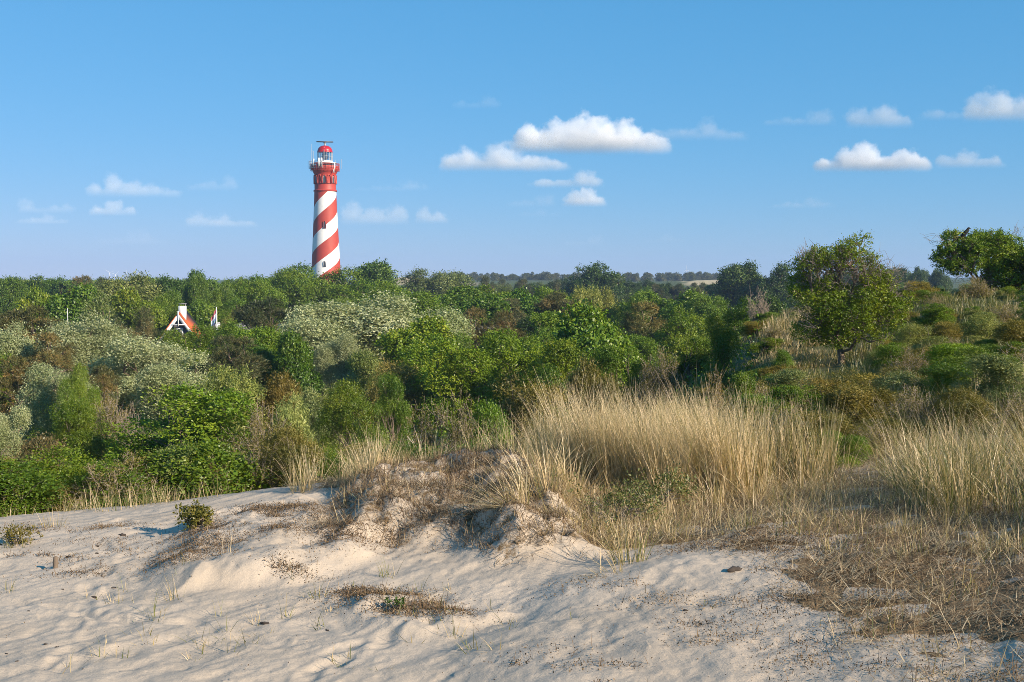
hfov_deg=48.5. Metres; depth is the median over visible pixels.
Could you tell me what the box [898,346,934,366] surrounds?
sea buckthorn bush
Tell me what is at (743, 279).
dark tree
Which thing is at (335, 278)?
broadleaf tree
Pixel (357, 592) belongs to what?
moss litter
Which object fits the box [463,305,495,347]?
pine tree
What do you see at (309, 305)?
sycamore tree
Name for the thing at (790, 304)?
willow tree
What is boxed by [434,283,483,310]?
sycamore tree
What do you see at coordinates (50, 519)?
grass sprig
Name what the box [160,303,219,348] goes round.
house
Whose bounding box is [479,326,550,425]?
hawthorn bush
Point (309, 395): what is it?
willow bush
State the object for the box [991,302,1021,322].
twiggy bush
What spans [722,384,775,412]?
twiggy bush
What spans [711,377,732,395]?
sea buckthorn bush
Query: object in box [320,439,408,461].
sea buckthorn bush
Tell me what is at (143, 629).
grass sprig
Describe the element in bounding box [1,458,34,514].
twiggy bush
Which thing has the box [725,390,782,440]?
leafy bush
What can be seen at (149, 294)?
willow tree
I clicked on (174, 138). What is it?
sky
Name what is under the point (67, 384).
leafy bush
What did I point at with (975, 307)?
hawthorn bush
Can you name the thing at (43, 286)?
broadleaf tree
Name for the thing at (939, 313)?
hawthorn bush
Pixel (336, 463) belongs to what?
rose bush
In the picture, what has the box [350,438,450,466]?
rose bush
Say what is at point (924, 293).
leafy bush
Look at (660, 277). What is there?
pine tree
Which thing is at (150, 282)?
broadleaf tree
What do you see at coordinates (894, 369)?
sea buckthorn bush
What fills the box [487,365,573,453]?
sea buckthorn bush
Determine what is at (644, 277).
pine tree
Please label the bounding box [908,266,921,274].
dark tree
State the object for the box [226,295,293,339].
pine tree
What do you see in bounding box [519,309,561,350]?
hawthorn bush
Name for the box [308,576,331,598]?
grass sprig
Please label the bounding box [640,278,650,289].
dark tree
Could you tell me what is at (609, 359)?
hawthorn bush
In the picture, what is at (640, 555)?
marram tuft
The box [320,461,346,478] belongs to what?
rose bush
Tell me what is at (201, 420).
hawthorn bush
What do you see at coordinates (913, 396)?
twiggy bush
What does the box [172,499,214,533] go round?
creeping willow bush
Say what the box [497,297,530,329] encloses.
pine tree
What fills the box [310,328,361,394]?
white poplar tree
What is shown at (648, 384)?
twiggy bush
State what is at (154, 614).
grass sprig
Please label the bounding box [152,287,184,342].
broadleaf tree
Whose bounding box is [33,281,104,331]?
sycamore tree
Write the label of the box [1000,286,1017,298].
leafy bush
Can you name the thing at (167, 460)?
willow bush
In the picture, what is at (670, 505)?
spilling grass
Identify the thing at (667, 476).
creeping willow bush
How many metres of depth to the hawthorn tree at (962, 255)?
44.28 m
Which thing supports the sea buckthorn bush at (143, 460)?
on the dune ground at (72, 621)
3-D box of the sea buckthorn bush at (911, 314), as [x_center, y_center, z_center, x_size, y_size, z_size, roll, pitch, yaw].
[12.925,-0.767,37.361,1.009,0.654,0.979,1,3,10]
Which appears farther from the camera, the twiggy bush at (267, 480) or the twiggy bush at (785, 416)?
the twiggy bush at (785, 416)
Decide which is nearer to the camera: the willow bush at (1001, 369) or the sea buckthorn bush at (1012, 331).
the willow bush at (1001, 369)
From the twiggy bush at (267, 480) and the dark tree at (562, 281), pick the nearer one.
the twiggy bush at (267, 480)
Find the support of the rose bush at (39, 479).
on the dune ground at (72, 621)
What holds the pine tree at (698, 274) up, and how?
on the dune ground at (72, 621)
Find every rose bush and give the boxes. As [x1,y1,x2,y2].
[0,450,54,516]
[0,454,76,516]
[0,487,32,514]
[21,439,100,512]
[48,459,107,473]
[64,454,159,509]
[124,433,277,499]
[211,458,261,493]
[266,451,346,484]
[306,452,366,478]
[310,442,348,481]
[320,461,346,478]
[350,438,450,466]
[444,437,521,453]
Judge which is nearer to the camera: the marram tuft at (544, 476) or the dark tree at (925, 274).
the marram tuft at (544, 476)
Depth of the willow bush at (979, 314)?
33.94 m
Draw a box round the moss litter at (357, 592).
[0,447,1023,681]
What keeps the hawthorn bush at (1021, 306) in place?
on the dune ground at (72, 621)
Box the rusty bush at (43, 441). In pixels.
[6,431,71,486]
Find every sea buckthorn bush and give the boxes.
[31,481,87,512]
[68,461,120,508]
[112,451,169,504]
[248,364,302,436]
[250,419,328,487]
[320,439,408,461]
[355,356,429,433]
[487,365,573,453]
[563,351,625,428]
[649,400,690,418]
[694,385,729,402]
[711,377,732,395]
[739,320,769,337]
[744,379,776,399]
[757,362,796,381]
[778,408,868,456]
[800,375,851,408]
[804,372,903,430]
[828,367,891,386]
[857,417,935,440]
[878,365,917,375]
[882,340,897,345]
[893,310,920,323]
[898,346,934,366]
[899,280,939,301]
[913,369,929,381]
[921,320,963,341]
[928,384,1001,433]
[932,308,958,317]
[955,288,971,297]
[991,316,1023,350]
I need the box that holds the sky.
[0,0,1023,279]
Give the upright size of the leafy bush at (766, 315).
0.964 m
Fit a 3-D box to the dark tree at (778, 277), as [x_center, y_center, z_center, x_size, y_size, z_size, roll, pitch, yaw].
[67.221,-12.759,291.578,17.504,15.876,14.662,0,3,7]
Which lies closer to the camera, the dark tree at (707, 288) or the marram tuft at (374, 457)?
the marram tuft at (374, 457)
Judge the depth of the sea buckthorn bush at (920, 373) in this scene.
19.28 m
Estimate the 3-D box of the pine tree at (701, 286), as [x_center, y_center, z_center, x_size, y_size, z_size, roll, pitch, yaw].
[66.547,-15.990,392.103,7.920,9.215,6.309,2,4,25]
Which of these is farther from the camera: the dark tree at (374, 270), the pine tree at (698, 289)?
the dark tree at (374, 270)
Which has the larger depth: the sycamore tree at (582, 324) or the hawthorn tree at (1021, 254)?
the sycamore tree at (582, 324)
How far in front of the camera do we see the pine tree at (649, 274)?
930.64 m
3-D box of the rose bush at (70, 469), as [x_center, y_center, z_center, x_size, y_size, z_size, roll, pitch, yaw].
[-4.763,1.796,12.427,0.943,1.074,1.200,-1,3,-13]
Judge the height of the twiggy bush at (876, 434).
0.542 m
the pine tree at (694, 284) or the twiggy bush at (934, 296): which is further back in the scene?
the pine tree at (694, 284)
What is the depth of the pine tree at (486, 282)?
330.01 m
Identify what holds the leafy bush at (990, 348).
on the dune ground at (72, 621)
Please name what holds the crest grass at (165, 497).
on the dune ground at (72, 621)
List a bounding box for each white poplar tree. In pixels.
[0,318,43,403]
[0,403,33,464]
[11,358,102,439]
[33,310,132,380]
[75,331,194,413]
[128,349,220,425]
[275,300,364,390]
[276,288,452,385]
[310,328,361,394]
[380,294,480,355]
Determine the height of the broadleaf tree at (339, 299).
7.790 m
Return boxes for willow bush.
[0,520,43,547]
[143,437,223,502]
[143,444,184,499]
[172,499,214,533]
[190,357,269,448]
[218,452,262,493]
[261,385,319,447]
[298,382,349,449]
[344,348,382,420]
[384,596,406,610]
[553,472,671,528]
[603,460,704,511]
[762,358,801,374]
[762,367,815,392]
[862,349,895,370]
[867,368,927,403]
[890,321,952,351]
[897,345,924,353]
[926,364,986,383]
[945,352,1023,411]
[956,314,1008,343]
[962,309,984,321]
[964,311,1002,326]
[992,290,1007,299]
[1015,307,1023,321]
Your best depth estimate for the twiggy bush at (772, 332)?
38.98 m
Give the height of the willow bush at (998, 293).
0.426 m
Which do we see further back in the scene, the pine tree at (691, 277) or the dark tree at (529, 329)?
the pine tree at (691, 277)
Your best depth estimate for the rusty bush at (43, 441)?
27.54 m
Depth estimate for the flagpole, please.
140.05 m
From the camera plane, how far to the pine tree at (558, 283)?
372.48 m
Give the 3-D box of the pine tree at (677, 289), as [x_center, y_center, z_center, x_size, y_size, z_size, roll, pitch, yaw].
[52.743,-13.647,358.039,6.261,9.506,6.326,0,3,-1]
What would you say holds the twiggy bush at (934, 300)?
on the dune ground at (72, 621)
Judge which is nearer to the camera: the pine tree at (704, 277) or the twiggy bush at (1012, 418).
the twiggy bush at (1012, 418)
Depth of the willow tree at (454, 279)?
329.98 m
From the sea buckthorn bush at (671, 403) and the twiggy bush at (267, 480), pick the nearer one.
the twiggy bush at (267, 480)
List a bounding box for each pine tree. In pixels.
[0,303,65,342]
[0,353,46,431]
[20,330,95,397]
[67,274,92,294]
[85,363,122,424]
[96,276,113,304]
[111,305,159,349]
[187,334,270,392]
[204,343,234,377]
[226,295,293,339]
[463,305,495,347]
[475,309,527,349]
[476,274,497,294]
[490,272,497,280]
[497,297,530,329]
[499,278,511,289]
[505,275,516,280]
[518,278,533,296]
[531,290,580,326]
[542,272,552,280]
[545,279,561,290]
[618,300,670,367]
[624,272,631,280]
[628,273,639,281]
[640,275,650,281]
[642,272,653,280]
[651,284,669,299]
[654,274,666,281]
[665,272,672,280]
[670,283,687,301]
[674,274,681,280]
[682,272,689,280]
[686,282,697,292]
[688,272,695,280]
[692,287,721,301]
[695,271,702,279]
[699,282,705,290]
[701,273,711,279]
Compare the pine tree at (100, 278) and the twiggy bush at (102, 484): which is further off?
the pine tree at (100, 278)
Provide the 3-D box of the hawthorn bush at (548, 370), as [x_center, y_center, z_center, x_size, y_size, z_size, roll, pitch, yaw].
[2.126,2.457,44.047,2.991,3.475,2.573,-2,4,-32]
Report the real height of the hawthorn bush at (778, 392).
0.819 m
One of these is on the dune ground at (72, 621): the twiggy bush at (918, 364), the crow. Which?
the twiggy bush at (918, 364)
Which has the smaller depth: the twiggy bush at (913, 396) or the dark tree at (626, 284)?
the twiggy bush at (913, 396)
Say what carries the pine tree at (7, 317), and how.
on the dune ground at (72, 621)
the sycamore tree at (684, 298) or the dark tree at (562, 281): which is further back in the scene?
the dark tree at (562, 281)
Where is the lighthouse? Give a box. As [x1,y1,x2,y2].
[309,141,341,277]
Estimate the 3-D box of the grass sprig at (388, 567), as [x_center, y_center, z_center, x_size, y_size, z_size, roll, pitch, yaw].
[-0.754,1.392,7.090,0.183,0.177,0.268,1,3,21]
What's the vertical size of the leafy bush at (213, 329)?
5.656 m
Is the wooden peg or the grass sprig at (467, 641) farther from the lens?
the wooden peg
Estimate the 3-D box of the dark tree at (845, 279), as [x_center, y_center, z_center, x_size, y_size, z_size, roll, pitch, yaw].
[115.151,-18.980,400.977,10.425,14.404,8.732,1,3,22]
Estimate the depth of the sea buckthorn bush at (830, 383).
17.51 m
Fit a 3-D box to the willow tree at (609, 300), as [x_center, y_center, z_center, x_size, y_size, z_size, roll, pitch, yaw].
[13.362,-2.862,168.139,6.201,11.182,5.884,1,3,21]
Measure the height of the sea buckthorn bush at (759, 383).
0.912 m
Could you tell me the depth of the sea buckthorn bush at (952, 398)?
12.41 m
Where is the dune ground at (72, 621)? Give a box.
[0,277,1023,681]
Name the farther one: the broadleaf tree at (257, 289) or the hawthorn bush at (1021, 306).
the broadleaf tree at (257, 289)
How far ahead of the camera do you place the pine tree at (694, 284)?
384.17 m
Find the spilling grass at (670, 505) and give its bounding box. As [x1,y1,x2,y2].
[502,414,1023,565]
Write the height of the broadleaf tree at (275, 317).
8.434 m
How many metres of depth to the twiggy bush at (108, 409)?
46.15 m
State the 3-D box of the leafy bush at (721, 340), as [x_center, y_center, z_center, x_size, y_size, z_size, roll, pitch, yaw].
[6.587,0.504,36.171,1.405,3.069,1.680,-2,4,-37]
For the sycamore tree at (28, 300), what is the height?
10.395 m
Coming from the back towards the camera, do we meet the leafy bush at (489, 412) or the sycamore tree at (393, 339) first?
the sycamore tree at (393, 339)
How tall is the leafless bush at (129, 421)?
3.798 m
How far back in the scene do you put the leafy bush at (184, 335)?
139.84 m
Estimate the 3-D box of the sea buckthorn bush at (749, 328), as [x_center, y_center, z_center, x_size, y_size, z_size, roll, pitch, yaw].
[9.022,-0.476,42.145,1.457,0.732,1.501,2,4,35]
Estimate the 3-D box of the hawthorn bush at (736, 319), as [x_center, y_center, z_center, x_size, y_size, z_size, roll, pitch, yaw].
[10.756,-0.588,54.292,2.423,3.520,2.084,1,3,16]
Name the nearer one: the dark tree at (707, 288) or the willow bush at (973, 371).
the willow bush at (973, 371)
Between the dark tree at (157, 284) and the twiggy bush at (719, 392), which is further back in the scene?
the dark tree at (157, 284)
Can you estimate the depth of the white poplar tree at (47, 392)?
59.52 m
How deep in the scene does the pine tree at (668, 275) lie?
1043.00 m
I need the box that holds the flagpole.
[211,307,216,329]
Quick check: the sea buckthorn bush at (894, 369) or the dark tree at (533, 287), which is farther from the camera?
the dark tree at (533, 287)
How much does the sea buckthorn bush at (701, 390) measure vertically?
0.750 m
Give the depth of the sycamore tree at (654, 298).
161.20 m
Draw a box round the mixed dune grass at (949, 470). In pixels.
[701,352,1023,526]
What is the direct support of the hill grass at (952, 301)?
on the dune ground at (72, 621)
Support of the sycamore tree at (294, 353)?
on the dune ground at (72, 621)
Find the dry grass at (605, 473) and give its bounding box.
[284,419,1023,681]
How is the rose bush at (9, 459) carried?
on the dune ground at (72, 621)
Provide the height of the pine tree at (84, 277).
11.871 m
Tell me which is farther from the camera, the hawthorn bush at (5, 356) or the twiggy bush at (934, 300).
the hawthorn bush at (5, 356)
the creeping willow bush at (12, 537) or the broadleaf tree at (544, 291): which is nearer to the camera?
the creeping willow bush at (12, 537)
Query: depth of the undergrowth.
39.82 m
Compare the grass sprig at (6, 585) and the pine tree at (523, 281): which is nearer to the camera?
the grass sprig at (6, 585)
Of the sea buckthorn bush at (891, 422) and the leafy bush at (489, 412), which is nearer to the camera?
the sea buckthorn bush at (891, 422)
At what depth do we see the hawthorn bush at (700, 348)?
44.91 m
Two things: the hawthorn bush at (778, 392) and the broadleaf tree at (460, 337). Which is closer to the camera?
the hawthorn bush at (778, 392)
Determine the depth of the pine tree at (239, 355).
74.61 m
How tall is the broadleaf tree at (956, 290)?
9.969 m
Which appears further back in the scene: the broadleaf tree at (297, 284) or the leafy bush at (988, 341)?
the broadleaf tree at (297, 284)
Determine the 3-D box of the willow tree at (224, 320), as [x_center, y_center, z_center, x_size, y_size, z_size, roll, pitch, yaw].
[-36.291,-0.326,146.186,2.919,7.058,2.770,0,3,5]
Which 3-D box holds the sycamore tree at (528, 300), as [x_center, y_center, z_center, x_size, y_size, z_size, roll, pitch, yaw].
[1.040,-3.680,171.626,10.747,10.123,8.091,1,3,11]
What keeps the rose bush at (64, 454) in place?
on the dune ground at (72, 621)
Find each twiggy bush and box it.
[0,445,18,461]
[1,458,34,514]
[50,449,166,508]
[71,389,141,458]
[183,455,241,495]
[209,396,290,462]
[235,435,302,489]
[390,392,449,457]
[431,386,488,450]
[624,344,694,407]
[697,364,732,420]
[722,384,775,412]
[755,397,812,449]
[759,325,785,340]
[765,357,807,370]
[781,307,803,317]
[851,419,900,456]
[865,366,918,386]
[868,380,944,434]
[881,344,930,371]
[918,293,945,308]
[925,298,943,308]
[947,336,958,343]
[958,275,997,297]
[981,386,1023,435]
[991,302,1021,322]
[998,341,1023,373]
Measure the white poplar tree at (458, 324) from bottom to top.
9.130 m
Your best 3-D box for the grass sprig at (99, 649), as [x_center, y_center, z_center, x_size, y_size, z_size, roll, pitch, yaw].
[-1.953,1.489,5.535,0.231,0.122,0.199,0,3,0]
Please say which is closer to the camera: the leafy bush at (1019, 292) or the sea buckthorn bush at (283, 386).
the leafy bush at (1019, 292)
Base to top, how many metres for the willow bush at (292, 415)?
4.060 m
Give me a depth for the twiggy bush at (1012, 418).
11.86 m
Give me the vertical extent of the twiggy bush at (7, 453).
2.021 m
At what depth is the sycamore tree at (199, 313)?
165.29 m
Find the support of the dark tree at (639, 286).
on the dune ground at (72, 621)
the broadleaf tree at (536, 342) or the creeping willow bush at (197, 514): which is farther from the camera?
the broadleaf tree at (536, 342)
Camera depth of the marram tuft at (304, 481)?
9.98 m
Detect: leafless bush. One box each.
[110,400,144,463]
[738,285,770,336]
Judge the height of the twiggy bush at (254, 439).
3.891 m
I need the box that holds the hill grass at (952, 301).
[650,285,1023,442]
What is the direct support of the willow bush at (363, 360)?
on the dune ground at (72, 621)
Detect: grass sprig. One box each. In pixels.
[0,579,16,594]
[1,529,32,549]
[31,653,104,673]
[37,508,75,530]
[86,634,123,656]
[104,590,132,603]
[119,615,159,635]
[127,593,171,615]
[144,603,168,622]
[161,565,195,600]
[211,617,250,646]
[279,593,297,618]
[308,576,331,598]
[327,645,350,663]
[382,557,402,578]
[438,613,467,638]
[454,624,485,649]
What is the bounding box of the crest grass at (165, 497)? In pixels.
[0,401,543,516]
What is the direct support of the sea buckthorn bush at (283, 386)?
on the dune ground at (72, 621)
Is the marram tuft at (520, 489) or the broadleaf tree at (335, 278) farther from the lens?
the broadleaf tree at (335, 278)
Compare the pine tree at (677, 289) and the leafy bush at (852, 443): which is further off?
the pine tree at (677, 289)
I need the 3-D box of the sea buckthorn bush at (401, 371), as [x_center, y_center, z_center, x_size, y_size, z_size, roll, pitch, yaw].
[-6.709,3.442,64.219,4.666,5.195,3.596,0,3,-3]
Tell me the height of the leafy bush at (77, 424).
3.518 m
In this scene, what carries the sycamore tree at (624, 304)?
on the dune ground at (72, 621)
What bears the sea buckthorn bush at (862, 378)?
on the dune ground at (72, 621)
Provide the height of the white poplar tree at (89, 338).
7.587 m
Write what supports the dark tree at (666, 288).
on the dune ground at (72, 621)
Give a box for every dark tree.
[46,274,76,295]
[152,276,162,294]
[155,273,187,304]
[185,269,224,305]
[351,257,405,293]
[516,314,542,341]
[527,282,541,295]
[555,260,622,300]
[558,278,568,288]
[584,265,626,304]
[622,278,633,295]
[622,283,640,295]
[635,281,643,292]
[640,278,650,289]
[655,281,673,298]
[704,282,721,302]
[709,259,765,309]
[723,293,790,322]
[744,260,799,311]
[827,271,847,290]
[844,269,857,286]
[891,267,908,285]
[907,270,926,285]
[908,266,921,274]
[921,268,929,283]
[929,270,937,287]
[931,266,950,292]
[936,279,950,291]
[938,271,952,289]
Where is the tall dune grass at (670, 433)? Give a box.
[504,364,797,498]
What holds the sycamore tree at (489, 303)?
on the dune ground at (72, 621)
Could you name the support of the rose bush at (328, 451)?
on the dune ground at (72, 621)
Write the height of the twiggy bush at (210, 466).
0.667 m
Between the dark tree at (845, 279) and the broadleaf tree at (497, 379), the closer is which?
the broadleaf tree at (497, 379)
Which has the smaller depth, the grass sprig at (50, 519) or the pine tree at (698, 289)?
the grass sprig at (50, 519)
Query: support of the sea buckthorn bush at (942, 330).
on the dune ground at (72, 621)
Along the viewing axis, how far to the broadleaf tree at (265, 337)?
90.66 m
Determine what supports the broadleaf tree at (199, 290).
on the dune ground at (72, 621)
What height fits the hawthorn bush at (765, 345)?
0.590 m
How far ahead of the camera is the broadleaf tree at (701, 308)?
151.76 m
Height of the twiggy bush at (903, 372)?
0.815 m
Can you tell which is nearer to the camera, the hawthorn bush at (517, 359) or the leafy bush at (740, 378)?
the leafy bush at (740, 378)
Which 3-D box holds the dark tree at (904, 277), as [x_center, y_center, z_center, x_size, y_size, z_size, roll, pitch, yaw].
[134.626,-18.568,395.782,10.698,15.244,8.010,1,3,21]
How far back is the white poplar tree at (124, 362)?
75.75 m
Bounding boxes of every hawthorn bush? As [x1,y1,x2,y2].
[0,351,29,407]
[94,381,265,463]
[153,322,215,377]
[402,337,503,435]
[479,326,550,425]
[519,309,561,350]
[525,337,588,391]
[534,363,580,428]
[588,343,660,421]
[660,336,715,389]
[720,292,754,339]
[746,337,784,353]
[761,372,777,384]
[766,383,829,428]
[872,341,914,370]
[909,302,957,328]
[912,342,976,370]
[962,306,979,314]
[1014,302,1023,315]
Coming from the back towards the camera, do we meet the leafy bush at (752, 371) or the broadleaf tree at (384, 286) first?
the broadleaf tree at (384, 286)
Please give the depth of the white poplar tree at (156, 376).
69.24 m
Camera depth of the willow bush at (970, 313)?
35.56 m
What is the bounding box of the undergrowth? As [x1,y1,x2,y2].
[2,311,764,511]
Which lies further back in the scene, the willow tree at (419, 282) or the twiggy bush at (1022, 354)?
the willow tree at (419, 282)
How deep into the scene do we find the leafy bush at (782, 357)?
29.93 m
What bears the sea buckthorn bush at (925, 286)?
on the dune ground at (72, 621)
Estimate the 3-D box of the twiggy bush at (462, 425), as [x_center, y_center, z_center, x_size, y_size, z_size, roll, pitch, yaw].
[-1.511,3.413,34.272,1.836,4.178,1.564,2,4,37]
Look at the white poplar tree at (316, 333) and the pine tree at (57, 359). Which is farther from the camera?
the white poplar tree at (316, 333)
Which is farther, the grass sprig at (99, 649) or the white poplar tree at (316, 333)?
the white poplar tree at (316, 333)
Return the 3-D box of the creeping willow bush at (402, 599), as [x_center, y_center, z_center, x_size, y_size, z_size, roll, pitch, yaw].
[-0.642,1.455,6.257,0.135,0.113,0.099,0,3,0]
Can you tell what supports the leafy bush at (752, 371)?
on the dune ground at (72, 621)
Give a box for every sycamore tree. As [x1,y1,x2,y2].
[13,283,54,332]
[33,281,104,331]
[109,285,170,342]
[175,297,220,326]
[235,333,276,387]
[268,327,323,397]
[301,300,317,309]
[359,311,460,382]
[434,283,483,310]
[449,291,511,325]
[472,329,529,384]
[499,285,544,325]
[548,296,644,398]
[617,299,627,317]
[630,288,676,325]
[654,287,705,332]
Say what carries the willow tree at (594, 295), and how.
on the dune ground at (72, 621)
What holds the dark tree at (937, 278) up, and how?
on the dune ground at (72, 621)
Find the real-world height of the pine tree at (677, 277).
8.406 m
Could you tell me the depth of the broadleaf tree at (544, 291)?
177.75 m
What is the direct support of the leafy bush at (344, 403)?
on the dune ground at (72, 621)
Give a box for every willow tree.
[76,287,117,329]
[92,269,166,325]
[104,311,122,327]
[219,313,235,328]
[400,264,443,297]
[424,269,478,296]
[495,282,513,296]
[536,281,546,290]
[570,280,605,312]
[587,286,618,324]
[614,292,634,306]
[785,293,834,310]
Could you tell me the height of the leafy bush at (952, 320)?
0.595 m
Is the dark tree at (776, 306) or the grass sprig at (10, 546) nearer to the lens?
the grass sprig at (10, 546)
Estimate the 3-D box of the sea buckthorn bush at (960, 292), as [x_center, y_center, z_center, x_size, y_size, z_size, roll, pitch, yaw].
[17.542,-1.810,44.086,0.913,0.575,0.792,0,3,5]
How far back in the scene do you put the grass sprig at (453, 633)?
5.82 m
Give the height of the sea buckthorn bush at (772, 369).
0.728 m
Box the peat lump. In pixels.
[727,566,740,571]
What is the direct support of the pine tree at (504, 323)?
on the dune ground at (72, 621)
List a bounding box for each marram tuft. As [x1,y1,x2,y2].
[274,440,333,492]
[335,420,392,476]
[427,438,537,517]
[483,412,565,499]
[572,530,624,578]
[586,506,660,564]
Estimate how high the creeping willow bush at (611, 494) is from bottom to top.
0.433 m
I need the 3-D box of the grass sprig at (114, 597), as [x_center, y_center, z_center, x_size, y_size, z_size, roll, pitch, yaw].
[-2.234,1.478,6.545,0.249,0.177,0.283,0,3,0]
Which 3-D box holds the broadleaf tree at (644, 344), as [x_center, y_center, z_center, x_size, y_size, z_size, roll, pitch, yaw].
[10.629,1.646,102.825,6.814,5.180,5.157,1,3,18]
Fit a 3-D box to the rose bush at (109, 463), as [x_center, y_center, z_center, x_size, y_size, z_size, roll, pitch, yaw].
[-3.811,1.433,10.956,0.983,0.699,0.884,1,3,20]
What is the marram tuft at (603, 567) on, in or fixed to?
on the dune ground at (72, 621)
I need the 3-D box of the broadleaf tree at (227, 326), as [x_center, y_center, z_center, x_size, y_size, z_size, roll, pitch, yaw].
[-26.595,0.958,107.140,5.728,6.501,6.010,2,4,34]
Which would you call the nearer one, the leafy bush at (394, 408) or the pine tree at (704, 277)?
the leafy bush at (394, 408)
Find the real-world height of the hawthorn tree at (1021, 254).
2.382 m
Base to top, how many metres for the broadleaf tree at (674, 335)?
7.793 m
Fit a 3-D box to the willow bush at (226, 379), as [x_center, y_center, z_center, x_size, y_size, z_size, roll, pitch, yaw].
[-13.258,3.494,53.467,4.730,5.339,3.790,2,4,28]
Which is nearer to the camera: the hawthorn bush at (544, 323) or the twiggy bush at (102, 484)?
the twiggy bush at (102, 484)
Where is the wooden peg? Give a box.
[53,556,57,568]
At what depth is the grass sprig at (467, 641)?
5.50 m
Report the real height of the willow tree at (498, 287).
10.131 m
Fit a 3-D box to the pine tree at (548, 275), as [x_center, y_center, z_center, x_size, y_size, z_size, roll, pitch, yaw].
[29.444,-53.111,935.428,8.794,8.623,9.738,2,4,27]
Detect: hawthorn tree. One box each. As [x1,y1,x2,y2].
[784,229,921,363]
[924,220,1023,292]
[1006,244,1023,289]
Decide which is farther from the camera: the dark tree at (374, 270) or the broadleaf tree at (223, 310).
the dark tree at (374, 270)
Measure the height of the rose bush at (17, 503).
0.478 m
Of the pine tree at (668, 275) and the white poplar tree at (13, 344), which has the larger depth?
the pine tree at (668, 275)
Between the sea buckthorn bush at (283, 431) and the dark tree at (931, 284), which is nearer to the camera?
the sea buckthorn bush at (283, 431)
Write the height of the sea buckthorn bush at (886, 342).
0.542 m
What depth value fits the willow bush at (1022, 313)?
32.81 m
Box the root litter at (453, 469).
[325,436,577,550]
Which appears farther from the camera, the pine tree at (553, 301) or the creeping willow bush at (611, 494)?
the pine tree at (553, 301)
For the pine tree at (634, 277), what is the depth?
918.55 m
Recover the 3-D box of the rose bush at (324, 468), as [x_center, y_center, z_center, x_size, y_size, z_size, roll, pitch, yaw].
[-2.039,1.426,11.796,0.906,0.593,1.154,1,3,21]
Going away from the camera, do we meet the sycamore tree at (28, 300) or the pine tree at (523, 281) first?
the sycamore tree at (28, 300)
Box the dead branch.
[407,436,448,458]
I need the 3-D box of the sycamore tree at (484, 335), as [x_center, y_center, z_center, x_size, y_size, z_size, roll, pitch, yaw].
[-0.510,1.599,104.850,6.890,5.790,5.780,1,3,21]
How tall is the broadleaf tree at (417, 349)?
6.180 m
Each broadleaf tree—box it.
[0,273,30,314]
[24,273,53,301]
[137,274,155,292]
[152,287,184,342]
[182,273,210,306]
[203,318,248,352]
[207,277,239,306]
[207,297,249,322]
[218,322,282,363]
[224,271,290,315]
[245,305,284,334]
[265,260,339,316]
[311,264,364,301]
[319,298,349,307]
[323,277,378,306]
[364,278,431,305]
[383,287,454,317]
[391,331,469,404]
[451,330,477,369]
[473,283,510,297]
[474,326,547,387]
[488,354,537,385]
[534,285,569,301]
[609,291,652,331]
[625,333,666,375]
[641,284,653,292]
[650,303,709,376]
[676,293,727,341]
[949,283,971,294]
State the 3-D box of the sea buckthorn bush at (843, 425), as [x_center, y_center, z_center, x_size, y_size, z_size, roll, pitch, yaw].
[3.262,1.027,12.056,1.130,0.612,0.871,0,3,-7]
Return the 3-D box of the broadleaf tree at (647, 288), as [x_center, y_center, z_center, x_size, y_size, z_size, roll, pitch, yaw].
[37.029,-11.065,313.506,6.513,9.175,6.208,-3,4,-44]
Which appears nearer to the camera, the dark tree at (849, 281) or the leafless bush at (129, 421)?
the leafless bush at (129, 421)
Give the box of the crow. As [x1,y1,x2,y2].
[957,227,970,240]
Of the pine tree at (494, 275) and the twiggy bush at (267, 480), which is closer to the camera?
the twiggy bush at (267, 480)
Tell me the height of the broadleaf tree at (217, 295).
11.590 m
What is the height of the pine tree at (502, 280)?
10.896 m
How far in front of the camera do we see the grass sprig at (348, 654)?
5.48 m
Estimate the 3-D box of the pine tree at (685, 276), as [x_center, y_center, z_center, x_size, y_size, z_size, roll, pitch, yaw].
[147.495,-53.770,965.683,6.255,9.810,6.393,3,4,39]
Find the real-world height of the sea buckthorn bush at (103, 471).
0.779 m
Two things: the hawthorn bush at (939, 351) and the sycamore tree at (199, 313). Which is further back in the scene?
the sycamore tree at (199, 313)
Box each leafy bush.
[25,397,125,465]
[54,359,89,439]
[71,376,105,444]
[157,329,182,344]
[175,331,200,348]
[200,325,224,354]
[309,375,392,453]
[370,370,413,446]
[467,396,515,448]
[699,309,742,391]
[714,369,757,424]
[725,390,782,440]
[746,368,763,379]
[753,311,779,323]
[774,347,802,377]
[814,430,875,468]
[895,354,981,409]
[909,290,949,305]
[932,318,954,328]
[951,346,1022,383]
[971,338,999,349]
[977,339,1023,361]
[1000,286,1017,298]
[1013,284,1023,301]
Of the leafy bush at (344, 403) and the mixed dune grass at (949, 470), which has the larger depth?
the leafy bush at (344, 403)
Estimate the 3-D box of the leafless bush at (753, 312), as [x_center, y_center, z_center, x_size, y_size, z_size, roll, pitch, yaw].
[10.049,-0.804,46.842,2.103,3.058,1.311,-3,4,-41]
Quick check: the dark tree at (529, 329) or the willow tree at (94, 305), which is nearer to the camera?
the willow tree at (94, 305)
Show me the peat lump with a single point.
(734, 568)
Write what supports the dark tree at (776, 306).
on the dune ground at (72, 621)
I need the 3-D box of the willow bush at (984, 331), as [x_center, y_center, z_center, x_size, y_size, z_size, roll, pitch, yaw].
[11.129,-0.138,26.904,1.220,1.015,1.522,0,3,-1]
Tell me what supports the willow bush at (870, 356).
on the dune ground at (72, 621)

